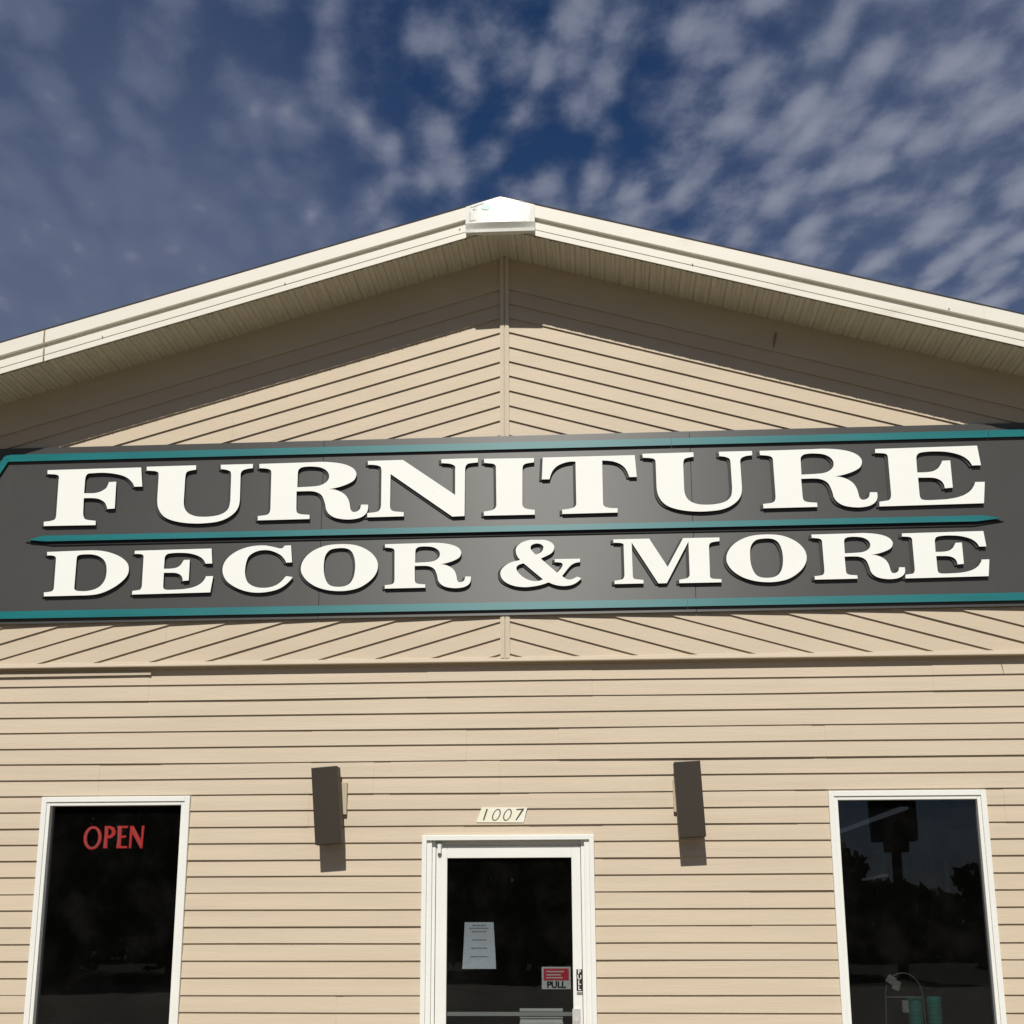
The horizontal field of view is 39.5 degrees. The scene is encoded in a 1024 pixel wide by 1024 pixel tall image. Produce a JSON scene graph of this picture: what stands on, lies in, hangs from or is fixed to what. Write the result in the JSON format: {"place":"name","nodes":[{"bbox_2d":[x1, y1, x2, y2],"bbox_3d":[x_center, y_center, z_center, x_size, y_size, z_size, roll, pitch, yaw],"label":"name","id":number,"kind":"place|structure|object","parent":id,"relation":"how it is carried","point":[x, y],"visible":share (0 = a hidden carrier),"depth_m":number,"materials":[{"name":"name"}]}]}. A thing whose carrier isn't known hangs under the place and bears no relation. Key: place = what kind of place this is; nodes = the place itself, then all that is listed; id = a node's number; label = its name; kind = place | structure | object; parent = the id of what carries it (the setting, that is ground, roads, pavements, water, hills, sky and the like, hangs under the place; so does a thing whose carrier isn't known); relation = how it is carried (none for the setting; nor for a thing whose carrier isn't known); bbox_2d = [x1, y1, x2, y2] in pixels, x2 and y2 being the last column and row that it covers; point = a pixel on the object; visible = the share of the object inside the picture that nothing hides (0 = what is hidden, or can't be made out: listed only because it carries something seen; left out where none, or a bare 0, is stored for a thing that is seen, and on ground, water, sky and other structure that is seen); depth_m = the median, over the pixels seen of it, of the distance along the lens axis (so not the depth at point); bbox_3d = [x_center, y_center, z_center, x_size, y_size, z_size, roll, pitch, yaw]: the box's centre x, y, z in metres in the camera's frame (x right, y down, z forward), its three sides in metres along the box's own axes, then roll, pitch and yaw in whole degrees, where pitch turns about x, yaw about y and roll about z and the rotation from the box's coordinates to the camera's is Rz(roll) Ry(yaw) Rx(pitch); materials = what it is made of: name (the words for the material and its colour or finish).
{"place":"outdoors","nodes":[
{"label":"outdoors","id":0,"kind":"place"},
{"bbox_2d":[0,0,1023,340],"label":"sky","id":1,"kind":"structure","parent":0,"point":[149,148],"materials":[{"name":"blue"}]},
{"bbox_2d":[885,972,926,1023],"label":"display rack","id":2,"kind":"object","parent":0,"point":[904,996],"visible":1,"depth_m":9.05,"materials":[{"name":"metal"}]},
{"bbox_2d":[885,974,900,990],"bbox_3d":[2.421,2.988,9.063,0.100,0.105,0.008,-1,-16,3],"label":"price tag","id":3,"kind":"object","parent":2,"relation":"hanging from","point":[893,981],"visible":1,"depth_m":9.06,"materials":[{"name":"white paper"}]},
{"bbox_2d":[901,1000,908,1011],"bbox_3d":[2.482,3.123,9.017,0.037,0.070,0.040,-1,-16,3],"label":"box","id":4,"kind":"object","parent":2,"relation":"attached to","point":[904,1006],"visible":1,"depth_m":9.00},
{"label":"walkway","id":5,"kind":"structure","parent":0,"visible":0},
{"bbox_2d":[0,196,1023,1023],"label":"shop building","id":6,"kind":"structure","parent":5,"relation":"on","point":[230,892],"depth_m":9.28,"materials":[{"name":"plastic"}]},
{"bbox_2d":[23,796,190,1023],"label":"window frame","id":7,"kind":"structure","parent":6,"relation":"in","point":[48,804],"depth_m":9.04,"materials":[{"name":"white plastic"}]},
{"bbox_2d":[84,813,144,849],"bbox_3d":[-2.566,2.038,9.210,0.392,0.271,0.023,-1,-16,3],"label":"open sign","id":8,"kind":"object","parent":6,"relation":"hanging from","point":[133,831],"visible":1,"depth_m":9.19,"materials":[{"name":"red"}]},
{"bbox_2d":[311,766,347,845],"bbox_3d":[-1.156,1.854,9.001,0.204,0.485,0.184,-1,-16,3],"label":"wall light","id":9,"kind":"object","parent":6,"relation":"attached to","point":[329,790],"visible":1,"depth_m":8.93,"materials":[{"name":"brown metal"}]},
{"bbox_2d":[462,922,495,968],"bbox_3d":[-0.203,2.692,8.865,0.210,0.277,0.010,-1,-16,3],"label":"paper notice","id":10,"kind":"object","parent":6,"relation":"attached to","point":[479,947],"visible":1,"depth_m":8.87,"materials":[{"name":"white paper"}]},
{"bbox_2d":[477,807,526,822],"bbox_3d":[-0.064,1.911,9.005,0.321,0.096,0.008,-1,-16,3],"label":"number plate","id":11,"kind":"object","parent":6,"relation":"attached to","point":[503,814],"visible":1,"depth_m":9.00,"materials":[{"name":"beige plastic"}]},
{"bbox_2d":[420,834,596,1023],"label":"door","id":12,"kind":"structure","parent":6,"relation":"in","point":[436,849],"depth_m":8.86,"materials":[{"name":"white metal"}]},
{"bbox_2d":[542,967,570,988],"bbox_3d":[0.272,2.865,8.775,0.178,0.131,0.003,-1,-16,3],"label":"door sticker","id":13,"kind":"object","parent":12,"relation":"attached to","point":[556,977],"depth_m":8.78,"materials":[{"name":"red"}]},
{"bbox_2d":[576,969,582,990],"bbox_3d":[0.413,2.864,8.733,0.036,0.126,0.003,-1,-16,3],"label":"pull sticker","id":14,"kind":"object","parent":12,"relation":"attached to","point":[579,978],"visible":1,"depth_m":8.73,"materials":[{"name":"black"}]},
{"bbox_2d":[0,423,1023,624],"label":"shop sign","id":15,"kind":"object","parent":6,"relation":"attached to","point":[891,517],"visible":1,"depth_m":9.45,"materials":[{"name":"grey metal"}]},
{"bbox_2d":[673,760,705,838],"bbox_3d":[1.100,1.790,8.877,0.187,0.466,0.174,-1,-16,3],"label":"wall light","id":16,"kind":"object","parent":6,"relation":"attached to","point":[688,805],"visible":1,"depth_m":8.80,"materials":[{"name":"brown metal"}]},
{"bbox_2d":[859,871,890,879],"bbox_3d":[6.349,6.387,25.037,0.180,0.080,4.015,-3,-16,8],"label":"ceiling light","id":17,"kind":"object","parent":6,"relation":"attached to","point":[875,875],"visible":1,"depth_m":24.17,"materials":[{"name":"grey plastic"}]},
{"bbox_2d":[839,802,911,832],"bbox_3d":[4.852,4.204,19.500,0.180,0.080,5.601,-1,-16,5],"label":"ceiling light","id":18,"kind":"object","parent":6,"relation":"attached to","point":[888,810],"visible":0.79,"depth_m":18.44,"materials":[{"name":"grey plastic"}]},
{"bbox_2d":[907,998,923,1023],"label":"teal basket","id":19,"kind":"object","parent":6,"relation":"on","point":[915,1014],"visible":0.9,"depth_m":9.04,"materials":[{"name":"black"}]},
{"bbox_2d":[828,789,1006,1023],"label":"window frame","id":20,"kind":"structure","parent":6,"relation":"in","point":[979,797],"depth_m":8.74,"materials":[{"name":"white plastic"}]},
{"bbox_2d":[926,996,942,1023],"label":"teal basket","id":21,"kind":"object","parent":6,"relation":"on","point":[934,1009],"visible":1,"depth_m":9.04,"materials":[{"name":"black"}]}
]}

